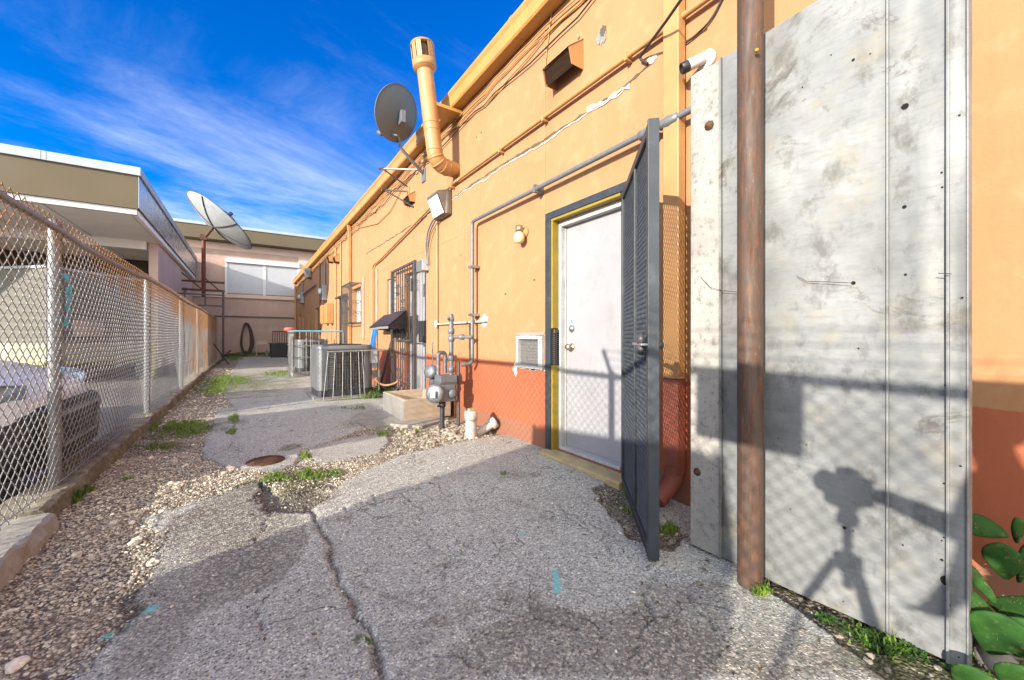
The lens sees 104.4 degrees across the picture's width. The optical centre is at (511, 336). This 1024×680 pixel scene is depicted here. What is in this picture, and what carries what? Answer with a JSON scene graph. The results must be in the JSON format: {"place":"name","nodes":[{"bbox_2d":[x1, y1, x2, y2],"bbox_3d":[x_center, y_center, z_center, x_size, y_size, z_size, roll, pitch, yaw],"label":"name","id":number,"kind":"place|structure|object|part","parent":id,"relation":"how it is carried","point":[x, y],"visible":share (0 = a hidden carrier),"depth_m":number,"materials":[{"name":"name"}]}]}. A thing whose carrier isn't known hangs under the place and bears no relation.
{"place":"outdoors","nodes":[
{"label":"outdoors","id":0,"kind":"place"},
{"bbox_2d":[0,359,208,504],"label":"parking lot","id":1,"kind":"structure","parent":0,"point":[10,490],"depth_m":6.85,"materials":[{"name":"grey asphalt"}]},
{"bbox_2d":[0,360,100,483],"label":"parked car","id":2,"kind":"object","parent":1,"relation":"on","point":[7,396],"visible":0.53,"depth_m":2.49,"materials":[{"name":"white paint"}]},
{"bbox_2d":[0,265,143,381],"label":"storage shed","id":3,"kind":"structure","parent":1,"relation":"on","point":[3,308],"depth_m":10.04,"materials":[{"name":"grey"}]},
{"bbox_2d":[152,340,156,376],"bbox_3d":[-10.283,0.640,11.408,0.120,1.080,0.120,0,0,-34],"label":"bollard","id":4,"kind":"object","parent":1,"relation":"on","point":[153,364],"visible":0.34,"depth_m":11.37,"materials":[{"name":"yellow paint"}]},
{"bbox_2d":[150,359,168,376],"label":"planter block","id":5,"kind":"structure","parent":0,"point":[164,369],"depth_m":11.67,"materials":[{"name":"grey concrete"}]},
{"bbox_2d":[173,218,326,358],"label":"building","id":6,"kind":"structure","parent":0,"point":[259,276],"depth_m":21.61,"materials":[{"name":"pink paint"}]},
{"bbox_2d":[240,322,253,353],"bbox_3d":[-14.342,0.103,21.482,0.626,1.728,0.170,0,0,-34],"label":"hose","id":7,"kind":"object","parent":6,"relation":"hanging from","point":[251,345],"visible":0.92,"depth_m":21.52,"materials":[{"name":"black rubber"}]},
{"bbox_2d":[0,0,523,237],"label":"sky","id":8,"kind":"structure","parent":0,"point":[263,110],"materials":[{"name":"blue"}]},
{"bbox_2d":[0,368,997,679],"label":"gravel","id":9,"kind":"structure","parent":0,"point":[14,664],"depth_m":2.21,"materials":[{"name":"beige gravel"}]},
{"bbox_2d":[0,356,1023,679],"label":"alley ground","id":10,"kind":"structure","parent":0,"point":[526,576],"depth_m":1.71,"materials":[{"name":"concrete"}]},
{"bbox_2d":[0,513,59,591],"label":"curb","id":11,"kind":"structure","parent":10,"relation":"on","point":[23,539],"depth_m":1.87,"materials":[{"name":"concrete"}]},
{"bbox_2d":[0,359,219,521],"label":"curb","id":12,"kind":"structure","parent":10,"relation":"on","point":[56,500],"depth_m":2.95,"materials":[{"name":"grey concrete"}]},
{"bbox_2d":[0,182,216,530],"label":"chain link fence","id":13,"kind":"object","parent":12,"relation":"on","point":[56,232],"visible":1,"depth_m":2.74,"materials":[{"name":"metal"}]},
{"bbox_2d":[63,273,72,326],"bbox_3d":[-2.815,-0.228,2.517,0.024,0.339,0.115,0,0,-34],"label":"tarp scrap","id":14,"kind":"object","parent":13,"relation":"attached to","point":[68,291],"visible":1,"depth_m":2.51,"materials":[{"name":"teal plastic"}]},
{"bbox_2d":[176,290,223,360],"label":"end gate","id":15,"kind":"structure","parent":10,"relation":"on","point":[222,295],"depth_m":16.47,"materials":[{"name":"brown metal"}]},
{"bbox_2d":[213,343,245,363],"bbox_3d":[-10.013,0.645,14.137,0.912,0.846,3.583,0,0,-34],"label":"folding stand","id":16,"kind":"object","parent":10,"relation":"on","point":[225,354],"visible":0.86,"depth_m":14.17,"materials":[{"name":"black metal"}]},
{"bbox_2d":[220,350,269,356],"bbox_3d":[-13.777,0.896,21.094,1.212,0.330,3.102,0,0,35],"label":"weed","id":17,"kind":"object","parent":10,"relation":"on","point":[236,353],"visible":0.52,"depth_m":20.90,"materials":[{"name":"green plant"}]},
{"bbox_2d":[256,340,266,356],"bbox_3d":[-12.601,0.638,19.981,0.472,0.843,0.492,0,0,-34],"label":"folding chair","id":18,"kind":"object","parent":10,"relation":"on","point":[261,342],"visible":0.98,"depth_m":20.06,"materials":[{"name":"beige wood"}]},
{"bbox_2d":[245,455,284,466],"bbox_3d":[-2.062,1.040,3.321,0.288,0.028,0.290,0,0,-34],"label":"utility cover","id":19,"kind":"object","parent":10,"relation":"on","point":[265,460],"visible":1,"depth_m":3.28,"materials":[{"name":"brown metal"}]},
{"bbox_2d":[269,343,279,357],"bbox_3d":[-11.700,0.690,19.605,0.500,0.720,0.560,0,0,-34],"label":"trash bin","id":20,"kind":"object","parent":10,"relation":"on","point":[274,350],"visible":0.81,"depth_m":19.39,"materials":[{"name":"black plastic"}]},
{"bbox_2d":[272,331,291,354],"bbox_3d":[-11.658,0.360,20.114,0.845,1.230,0.050,0,0,-34],"label":"fence section","id":21,"kind":"object","parent":10,"relation":"on","point":[279,336],"visible":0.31,"depth_m":20.04,"materials":[{"name":"black metal"}]},
{"bbox_2d":[278,343,287,356],"bbox_3d":[-11.449,0.690,19.773,0.500,0.720,0.560,0,0,-34],"label":"trash bin","id":22,"kind":"object","parent":10,"relation":"on","point":[283,347],"visible":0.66,"depth_m":19.58,"materials":[{"name":"black plastic"}]},
{"bbox_2d":[288,336,292,377],"bbox_3d":[-5.632,0.525,10.086,0.077,1.057,0.170,0,0,7],"label":"post","id":23,"kind":"object","parent":10,"relation":"on","point":[290,358],"visible":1,"depth_m":10.06,"materials":[{"name":"metal"}]},
{"bbox_2d":[291,369,309,376],"bbox_3d":[-5.540,1.012,11.153,1.200,0.115,1.300,0,0,-34],"label":"pad","id":24,"kind":"object","parent":10,"relation":"on","point":[301,374],"visible":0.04,"depth_m":10.43,"materials":[{"name":"grey concrete"}]},
{"bbox_2d":[294,339,326,371],"bbox_3d":[-5.556,0.514,10.998,0.783,0.872,0.783,0,0,-34],"label":"condenser","id":25,"kind":"object","parent":24,"relation":"on","point":[303,354],"visible":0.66,"depth_m":10.60,"materials":[{"name":"grey paint"}]},
{"bbox_2d":[287,330,343,375],"bbox_3d":[-5.562,0.439,11.174,1.231,1.182,1.640,0,0,-34],"label":"rod cage","id":26,"kind":"object","parent":10,"relation":"on","point":[299,345],"visible":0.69,"depth_m":10.37,"materials":[{"name":"metal"}]},
{"bbox_2d":[284,327,295,330],"bbox_3d":[-6.320,-0.200,11.293,0.312,0.120,0.320,0,0,-34],"label":"bucket lid","id":27,"kind":"object","parent":26,"relation":"on","point":[288,328],"visible":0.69,"depth_m":11.18,"materials":[{"name":"red plastic"}]},
{"bbox_2d":[307,390,380,401],"bbox_3d":[-2.982,1.032,7.017,1.050,0.075,1.020,0,0,-34],"label":"pad","id":28,"kind":"object","parent":10,"relation":"on","point":[312,396],"visible":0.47,"depth_m":6.54,"materials":[{"name":"grey concrete"}]},
{"bbox_2d":[311,344,372,396],"bbox_3d":[-3.008,0.564,7.011,0.906,0.852,0.865,0,0,-34],"label":"condenser","id":29,"kind":"object","parent":28,"relation":"on","point":[319,355],"visible":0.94,"depth_m":6.66,"materials":[{"name":"grey paint"}]},
{"bbox_2d":[371,365,401,385],"bbox_3d":[-2.222,0.689,6.963,0.632,0.381,0.046,0,0,2],"label":"line set","id":30,"kind":"object","parent":29,"relation":"attached to","point":[377,381],"visible":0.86,"depth_m":6.95,"materials":[{"name":"beige plastic"}]},
{"bbox_2d":[323,349,385,401],"bbox_3d":[-2.615,0.645,6.644,1.023,0.831,0.121,0,0,-34],"label":"rod guard","id":31,"kind":"object","parent":10,"relation":"on","point":[351,397],"visible":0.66,"depth_m":6.56,"materials":[{"name":"grey metal"}]},
{"bbox_2d":[370,330,373,344],"bbox_3d":[-3.004,0.460,8.348,0.244,1.188,0.050,0,0,-34],"label":"leaning pole","id":32,"kind":"object","parent":10,"relation":"on","point":[371,341],"visible":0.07,"depth_m":8.36,"materials":[{"name":"blue plastic"}]},
{"bbox_2d":[372,330,376,349],"bbox_3d":[-2.906,0.460,8.202,0.061,1.190,0.261,0,0,42],"label":"leaning pole","id":33,"kind":"object","parent":10,"relation":"on","point":[374,339],"visible":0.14,"depth_m":8.23,"materials":[{"name":"blue plastic"}]},
{"bbox_2d":[371,351,380,391],"bbox_3d":[-2.434,0.660,7.035,0.220,0.820,0.200,0,0,-34],"label":"service disconnect","id":34,"kind":"object","parent":10,"relation":"on","point":[375,362],"visible":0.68,"depth_m":6.98,"materials":[{"name":"white paint"}]},
{"bbox_2d":[372,386,392,393],"bbox_3d":[-2.451,0.962,7.053,0.805,0.189,0.314,0,0,-19],"label":"weed","id":35,"kind":"object","parent":10,"relation":"on","point":[383,389],"visible":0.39,"depth_m":7.09,"materials":[{"name":"green plant"}]},
{"bbox_2d":[379,341,390,388],"bbox_3d":[-2.377,0.575,7.434,0.258,0.958,0.035,0,0,-7],"label":"leaning pole","id":36,"kind":"object","parent":10,"relation":"on","point":[386,361],"visible":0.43,"depth_m":7.42,"materials":[{"name":"grey metal"}]},
{"bbox_2d":[366,382,403,396],"bbox_3d":[-2.170,0.906,6.779,0.630,0.241,0.104,0,0,-9],"label":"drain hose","id":37,"kind":"object","parent":10,"relation":"on","point":[396,389],"visible":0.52,"depth_m":6.75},
{"bbox_2d":[350,409,447,428],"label":"concrete slab","id":38,"kind":"structure","parent":10,"relation":"on","point":[384,418],"depth_m":4.87,"materials":[{"name":"grey concrete"}]},
{"bbox_2d":[383,388,450,420],"bbox_3d":[-1.307,0.900,5.383,0.624,0.300,0.900,0,0,-34],"label":"laundry sink","id":39,"kind":"object","parent":38,"relation":"on","point":[409,405],"visible":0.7,"depth_m":5.05,"materials":[{"name":"beige concrete"}]},
{"bbox_2d":[424,314,472,428],"bbox_3d":[-0.792,0.419,4.575,0.615,1.362,0.350,0,0,18],"label":"gas meter","id":40,"kind":"object","parent":10,"relation":"on","point":[441,390],"visible":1,"depth_m":4.58,"materials":[{"name":"metal"}]},
{"bbox_2d":[430,391,434,397],"bbox_3d":[-0.883,0.650,4.425,0.060,0.080,0.005,0,0,15],"label":"dial window","id":41,"kind":"structure","parent":40,"relation":"in","point":[432,393],"depth_m":4.42,"materials":[{"name":"white glass"}]},
{"bbox_2d":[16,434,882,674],"bbox_3d":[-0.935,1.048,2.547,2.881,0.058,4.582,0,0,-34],"label":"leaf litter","id":42,"kind":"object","parent":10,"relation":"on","point":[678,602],"visible":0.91,"depth_m":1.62,"materials":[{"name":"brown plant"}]},
{"bbox_2d":[465,408,477,438],"bbox_3d":[-0.425,0.925,4.120,0.136,0.350,0.136,0,0,-34],"label":"cleanout pipe","id":43,"kind":"object","parent":10,"relation":"on","point":[471,416],"visible":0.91,"depth_m":4.07,"materials":[{"name":"white plastic"}]},
{"bbox_2d":[477,417,498,435],"bbox_3d":[-0.285,0.989,4.255,0.294,0.238,0.128,0,0,-23],"label":"broken pipe","id":44,"kind":"object","parent":10,"relation":"on","point":[490,424],"visible":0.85,"depth_m":4.23,"materials":[{"name":"white plastic"}]},
{"bbox_2d":[71,353,1023,677],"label":"grass","id":45,"kind":"structure","parent":10,"relation":"on","point":[317,473],"depth_m":3.63,"materials":[{"name":"green plant"}]},
{"bbox_2d":[737,0,763,590],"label":"rusty pole","id":46,"kind":"object","parent":10,"relation":"on","point":[750,293],"visible":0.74,"depth_m":1.63,"materials":[{"name":"metal"}]},
{"bbox_2d":[749,579,771,594],"bbox_3d":[1.020,1.028,1.632,0.119,0.060,0.073,0,0,-34],"label":"weed","id":47,"kind":"object","parent":10,"relation":"on","point":[763,584],"visible":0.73,"depth_m":1.62,"materials":[{"name":"green plant"}]},
{"bbox_2d":[691,0,971,665],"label":"metal sheet","id":48,"kind":"object","parent":10,"relation":"on","point":[868,312],"visible":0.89,"depth_m":1.46,"materials":[{"name":"grey metal"}]},
{"bbox_2d":[812,611,951,676],"bbox_3d":[1.282,1.044,1.342,0.432,0.043,0.129,0,0,42],"label":"weed","id":49,"kind":"object","parent":10,"relation":"on","point":[888,652],"visible":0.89,"depth_m":1.34,"materials":[{"name":"green plant"}]},
{"bbox_2d":[950,513,1023,679],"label":"cactus","id":50,"kind":"object","parent":10,"relation":"on","point":[1000,631],"visible":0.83,"depth_m":1.23,"materials":[{"name":"green plant"}]},
{"bbox_2d":[972,633,1018,671],"bbox_3d":[1.596,1.017,1.305,0.132,0.162,0.195,0,0,38],"label":"rock","id":51,"kind":"object","parent":10,"relation":"on","point":[988,660],"visible":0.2,"depth_m":1.26,"materials":[{"name":"grey stone"}]},
{"label":"ground","id":52,"kind":"structure","parent":0,"visible":0},
{"bbox_2d":[0,143,196,367],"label":"pink building","id":53,"kind":"structure","parent":52,"relation":"on","point":[120,211],"depth_m":9.97,"materials":[{"name":"paint"}]},
{"bbox_2d":[182,190,251,296],"bbox_3d":[-12.817,-3.901,17.447,3.038,4.323,2.341,0,0,34],"label":"satellite dish","id":54,"kind":"object","parent":53,"relation":"attached to","point":[219,221],"visible":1,"depth_m":17.07,"materials":[{"name":"white metal"}]},
{"bbox_2d":[292,0,1023,611],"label":"yellow building","id":55,"kind":"structure","parent":52,"relation":"on","point":[624,100],"depth_m":3.25,"materials":[{"name":"paint"}]},
{"bbox_2d":[298,282,303,303],"bbox_3d":[-10.020,-2.050,18.825,0.269,1.001,0.400,0,0,-34],"label":"electric meter","id":56,"kind":"object","parent":55,"relation":"attached to","point":[301,297],"visible":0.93,"depth_m":18.71,"materials":[{"name":"metal"}]},
{"bbox_2d":[303,268,311,278],"bbox_3d":[-8.640,-2.662,16.768,0.262,0.416,0.520,0,0,-34],"label":"wall pack light","id":57,"kind":"object","parent":55,"relation":"attached to","point":[307,273],"visible":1,"depth_m":16.59,"materials":[{"name":"grey metal"}]},
{"bbox_2d":[319,263,319,338],"bbox_3d":[-7.097,-0.875,14.648,0.041,3.650,0.041,0,0,-11],"label":"conduit","id":58,"kind":"object","parent":55,"relation":"attached to","point":[319,301],"visible":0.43,"depth_m":14.63,"materials":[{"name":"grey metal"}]},
{"bbox_2d":[318,262,326,300],"bbox_3d":[-6.478,-1.881,13.533,0.269,1.338,0.400,0,0,-34],"label":"electric meter","id":59,"kind":"object","parent":55,"relation":"attached to","point":[322,291],"visible":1,"depth_m":13.43,"materials":[{"name":"metal"}]},
{"bbox_2d":[320,305,324,323],"bbox_3d":[-6.250,-0.715,13.224,0.234,0.630,0.320,0,0,-34],"label":"metal cabinet","id":60,"kind":"object","parent":55,"relation":"attached to","point":[322,314],"visible":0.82,"depth_m":13.06,"materials":[{"name":"metal"}]},
{"bbox_3d":[-6.341,-0.715,13.163,0.014,0.550,0.260,0,0,-34],"label":"door","id":61,"kind":"part","parent":60,"relation":"part of","materials":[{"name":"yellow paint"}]},
{"bbox_2d":[324,303,333,323],"bbox_3d":[-5.788,-0.715,12.535,0.234,0.630,0.320,0,0,-34],"label":"metal cabinet","id":62,"kind":"object","parent":55,"relation":"attached to","point":[328,313],"visible":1,"depth_m":12.42,"materials":[{"name":"orange metal"}]},
{"bbox_3d":[-5.880,-0.715,12.474,0.014,0.550,0.260,0,0,-34],"label":"door","id":63,"kind":"part","parent":62,"relation":"part of","materials":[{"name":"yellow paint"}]},
{"bbox_2d":[326,253,333,262],"bbox_3d":[-5.760,-2.481,12.554,0.164,0.284,0.368,0,0,-34],"label":"vent hood","id":64,"kind":"object","parent":55,"relation":"attached to","point":[329,258],"visible":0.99,"depth_m":12.43,"materials":[{"name":"orange paint"}]},
{"bbox_2d":[335,247,335,343],"bbox_3d":[-5.356,-0.875,12.047,0.041,3.650,0.041,0,0,-11],"label":"conduit","id":65,"kind":"object","parent":55,"relation":"attached to","point":[335,299],"visible":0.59,"depth_m":12.03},
{"bbox_2d":[332,253,339,263],"bbox_3d":[-5.179,-2.310,11.685,0.164,0.284,0.368,0,0,-34],"label":"vent hood","id":66,"kind":"object","parent":55,"relation":"attached to","point":[336,259],"visible":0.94,"depth_m":11.55,"materials":[{"name":"orange paint"}]},
{"bbox_2d":[340,242,340,294],"bbox_3d":[-4.923,-0.875,11.400,0.041,3.650,0.041,0,0,34],"label":"conduit","id":67,"kind":"object","parent":55,"relation":"attached to","point":[340,268],"visible":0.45,"depth_m":11.38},
{"bbox_2d":[339,299,347,343],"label":"barred gate","id":68,"kind":"structure","parent":55,"relation":"attached to","point":[342,327],"depth_m":11.16,"materials":[{"name":"grey metal"}]},
{"bbox_2d":[341,282,360,323],"bbox_3d":[-3.980,-0.790,9.791,0.263,0.975,1.045,0,0,-34],"label":"window grille","id":69,"kind":"object","parent":55,"relation":"attached to","point":[345,308],"depth_m":9.61,"materials":[{"name":"grey metal"}]},
{"bbox_2d":[357,288,360,321],"bbox_3d":[-3.775,-0.775,9.928,0.030,0.850,0.800,0,0,-34],"label":"window","id":70,"kind":"structure","parent":55,"relation":"in","point":[358,294],"depth_m":10.01,"materials":[{"name":"white glass"}]},
{"bbox_2d":[362,277,364,338],"bbox_3d":[-3.457,-0.650,9.236,0.029,1.440,0.150,0,0,-34],"label":"board","id":71,"kind":"object","parent":55,"relation":"attached to","point":[363,307],"visible":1,"depth_m":9.18,"materials":[{"name":"wood"}]},
{"bbox_2d":[375,269,378,321],"bbox_3d":[-2.823,-0.850,8.289,0.029,1.100,0.150,0,0,-34],"label":"pipe","id":72,"kind":"object","parent":55,"relation":"attached to","point":[376,294],"visible":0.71,"depth_m":8.26,"materials":[{"name":"orange metal"}]},
{"bbox_2d":[369,314,390,329],"bbox_3d":[-2.475,-0.270,7.519,0.290,0.300,0.650,0,0,-34],"label":"metal hood","id":73,"kind":"object","parent":55,"relation":"attached to","point":[376,323],"visible":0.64,"depth_m":7.55,"materials":[{"name":"brown metal"}]},
{"bbox_2d":[354,173,409,227],"bbox_3d":[-2.873,-2.585,8.354,0.016,0.512,4.198,0,0,-34],"label":"cable","id":74,"kind":"object","parent":55,"relation":"hanging from","point":[391,208],"visible":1,"depth_m":7.45,"materials":[{"name":"orange rubber"}]},
{"bbox_2d":[389,277,395,330],"bbox_3d":[-2.225,-0.600,7.566,0.080,1.000,0.550,0,0,-34],"label":"window","id":75,"kind":"structure","parent":55,"relation":"in","point":[395,277],"depth_m":7.74,"materials":[{"name":"white glass"}]},
{"bbox_2d":[381,187,413,206],"bbox_3d":[-1.885,-2.301,6.477,0.487,0.397,0.309,0,0,-34],"label":"wall bracket","id":76,"kind":"object","parent":55,"relation":"attached to","point":[388,190],"depth_m":6.46,"materials":[{"name":"grey metal"}]},
{"bbox_2d":[378,165,418,186],"bbox_3d":[-1.837,-2.648,6.399,0.496,0.227,0.552,0,0,-34],"label":"wall bracket","id":77,"kind":"object","parent":55,"relation":"attached to","point":[386,169],"depth_m":6.44,"materials":[{"name":"grey metal"}]},
{"bbox_2d":[374,83,425,182],"bbox_3d":[-1.580,-2.914,5.684,0.869,1.079,0.611,0,0,-34],"label":"satellite dish","id":78,"kind":"object","parent":55,"relation":"attached to","point":[395,111],"visible":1,"depth_m":5.50,"materials":[{"name":"grey metal"}]},
{"bbox_2d":[391,260,416,390],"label":"barred gate","id":79,"kind":"structure","parent":55,"relation":"attached to","point":[414,331],"depth_m":6.57,"materials":[{"name":"grey metal"}]},
{"bbox_2d":[376,310,405,328],"bbox_3d":[-2.013,-0.270,6.594,0.290,0.300,0.700,0,0,-34],"label":"metal hood","id":80,"kind":"object","parent":79,"relation":"attached to","point":[395,320],"visible":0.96,"depth_m":6.37,"materials":[{"name":"brown metal"}]},
{"bbox_2d":[393,329,404,337],"bbox_3d":[-1.903,-0.043,6.663,0.050,0.145,0.490,0,0,-34],"label":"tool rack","id":81,"kind":"object","parent":80,"relation":"hanging from","point":[398,333],"visible":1,"depth_m":6.57,"materials":[{"name":"black metal"}]},
{"bbox_2d":[411,278,412,342],"bbox_3d":[-1.558,-0.400,6.183,0.030,1.000,0.050,0,0,-34],"label":"hinge plate","id":82,"kind":"object","parent":79,"relation":"attached to","point":[411,290],"visible":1,"depth_m":6.16,"materials":[{"name":"grey metal"}]},
{"bbox_2d":[402,191,414,206],"bbox_3d":[-1.700,-2.270,6.524,0.124,0.184,0.288,0,0,-34],"label":"vent hood","id":83,"kind":"object","parent":55,"relation":"attached to","point":[409,198],"visible":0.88,"depth_m":6.43,"materials":[{"name":"yellow paint"}]},
{"bbox_2d":[410,272,425,389],"bbox_3d":[-1.486,-0.035,6.526,0.050,2.070,1.000,0,0,-34],"label":"door","id":84,"kind":"structure","parent":55,"relation":"in","point":[421,277],"depth_m":6.50,"materials":[{"name":"white paint"}]},
{"bbox_2d":[416,259,428,272],"bbox_3d":[-1.358,-1.064,6.021,0.117,0.160,0.240,0,0,-34],"label":"junction box","id":85,"kind":"object","parent":55,"relation":"attached to","point":[421,266],"visible":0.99,"depth_m":5.94,"materials":[{"name":"white paint"}]},
{"bbox_2d":[410,37,461,177],"bbox_3d":[-0.932,-2.795,4.952,0.709,1.512,0.358,0,0,-34],"label":"flue pipe","id":86,"kind":"object","parent":55,"relation":"attached to","point":[434,111],"visible":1,"depth_m":4.79,"materials":[{"name":"metal"}]},
{"bbox_2d":[297,0,574,283],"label":"cable","id":87,"kind":"object","parent":55,"relation":"attached to","point":[550,21],"visible":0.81,"depth_m":4.35,"materials":[{"name":"orange rubber"}]},
{"bbox_2d":[436,220,437,353],"bbox_3d":[-1.065,-0.360,5.646,0.022,2.620,0.022,0,0,-11],"label":"water pipe","id":88,"kind":"object","parent":55,"relation":"attached to","point":[436,284],"visible":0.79,"depth_m":5.64,"materials":[{"name":"grey metal"}]},
{"bbox_2d":[427,189,451,220],"bbox_3d":[-0.992,-1.785,5.395,0.203,0.320,0.400,0,0,-34],"label":"wall pack light","id":89,"kind":"object","parent":55,"relation":"attached to","point":[439,202],"visible":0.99,"depth_m":5.27,"materials":[{"name":"grey metal"}]},
{"bbox_2d":[425,216,437,264],"bbox_3d":[-1.151,-1.377,5.708,0.047,0.618,0.587,0,0,-32],"label":"flex conduit","id":90,"kind":"object","parent":89,"relation":"attached to","point":[426,240],"visible":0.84,"depth_m":5.90,"materials":[{"name":"grey metal"}]},
{"bbox_2d":[427,215,439,264],"bbox_3d":[-1.118,-1.367,5.659,0.046,0.608,0.590,0,0,-32],"label":"flex conduit","id":91,"kind":"object","parent":89,"relation":"attached to","point":[428,240],"visible":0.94,"depth_m":5.83,"materials":[{"name":"grey metal"}]},
{"bbox_2d":[297,0,581,284],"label":"cable","id":92,"kind":"object","parent":55,"relation":"attached to","point":[542,36],"visible":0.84,"depth_m":4.58,"materials":[{"name":"orange rubber"}]},
{"bbox_2d":[298,0,583,284],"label":"cable","id":93,"kind":"object","parent":55,"relation":"attached to","point":[556,24],"visible":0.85,"depth_m":4.04,"materials":[{"name":"orange rubber"}]},
{"bbox_2d":[297,0,591,286],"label":"cable","id":94,"kind":"object","parent":55,"relation":"attached to","point":[565,28],"visible":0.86,"depth_m":4.19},
{"bbox_2d":[435,320,484,327],"bbox_3d":[-0.701,-0.169,5.074,0.044,0.100,1.400,0,0,-34],"label":"water pipe","id":95,"kind":"object","parent":55,"relation":"attached to","point":[464,322],"visible":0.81,"depth_m":5.00,"materials":[{"name":"white plastic"}]},
{"bbox_2d":[514,225,528,243],"bbox_3d":[0.078,-0.993,3.865,0.129,0.188,0.112,0,0,-34],"label":"wall lamp","id":96,"kind":"object","parent":55,"relation":"attached to","point":[521,234],"visible":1,"depth_m":3.83,"materials":[{"name":"beige glass"}]},
{"bbox_2d":[516,336,544,369],"bbox_3d":[0.211,0.155,3.842,0.135,0.310,0.420,0,0,-34],"label":"wall vent","id":97,"kind":"object","parent":55,"relation":"attached to","point":[530,352],"depth_m":3.81,"materials":[{"name":"white paint"}]},
{"bbox_2d":[372,0,709,324],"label":"conduit","id":98,"kind":"object","parent":55,"relation":"attached to","point":[627,57],"visible":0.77,"depth_m":3.36,"materials":[{"name":"metal"}]},
{"bbox_2d":[545,13,551,65],"bbox_3d":[0.329,-2.647,3.583,0.011,0.491,0.105,0,0,-32],"label":"cable","id":99,"kind":"object","parent":55,"relation":"hanging from","point":[547,41],"visible":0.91,"depth_m":3.59,"materials":[{"name":"orange rubber"}]},
{"bbox_2d":[541,38,583,90],"bbox_3d":[0.418,-2.297,3.324,0.164,0.254,0.348,0,0,-34],"label":"vent hood","id":100,"kind":"object","parent":55,"relation":"attached to","point":[567,58],"visible":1,"depth_m":3.25,"materials":[{"name":"yellow paint"}]},
{"bbox_2d":[461,106,690,366],"bbox_3d":[0.492,-0.512,3.171,0.214,1.737,3.623,0,0,-34],"label":"gas pipe","id":101,"kind":"object","parent":55,"relation":"attached to","point":[666,121],"visible":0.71,"depth_m":3.45,"materials":[{"name":"metal"}]},
{"bbox_2d":[545,181,625,449],"bbox_3d":[0.589,-0.020,3.207,0.077,2.160,0.935,0,0,-34],"label":"gate frame","id":102,"kind":"object","parent":55,"relation":"attached to","point":[591,202],"visible":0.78,"depth_m":3.52,"materials":[{"name":"grey metal"}]},
{"bbox_2d":[621,118,663,560],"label":"security gate","id":103,"kind":"structure","parent":102,"relation":"attached to","point":[642,344],"depth_m":2.08,"materials":[{"name":"grey metal"}]},
{"bbox_2d":[565,209,620,462],"bbox_3d":[0.664,0.000,3.257,0.113,1.940,0.675,0,0,-34],"label":"door","id":104,"kind":"structure","parent":55,"relation":"in","point":[593,346],"depth_m":3.25,"materials":[{"name":"white paint"}]},
{"bbox_2d":[639,0,681,64],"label":"cable","id":105,"kind":"object","parent":55,"relation":"attached to","point":[658,32],"visible":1,"depth_m":2.48,"materials":[{"name":"black rubber"}]},
{"bbox_2d":[679,48,716,74],"bbox_3d":[1.097,-1.625,2.358,0.204,0.135,0.101,0,0,5],"label":"security camera","id":106,"kind":"object","parent":55,"relation":"attached to","point":[705,59],"visible":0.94,"depth_m":2.32,"materials":[{"name":"white plastic"}]},
{"bbox_2d":[685,0,721,43],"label":"cable","id":107,"kind":"object","parent":55,"relation":"attached to","point":[705,25],"visible":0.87,"depth_m":2.35,"materials":[{"name":"black rubber"}]}
]}

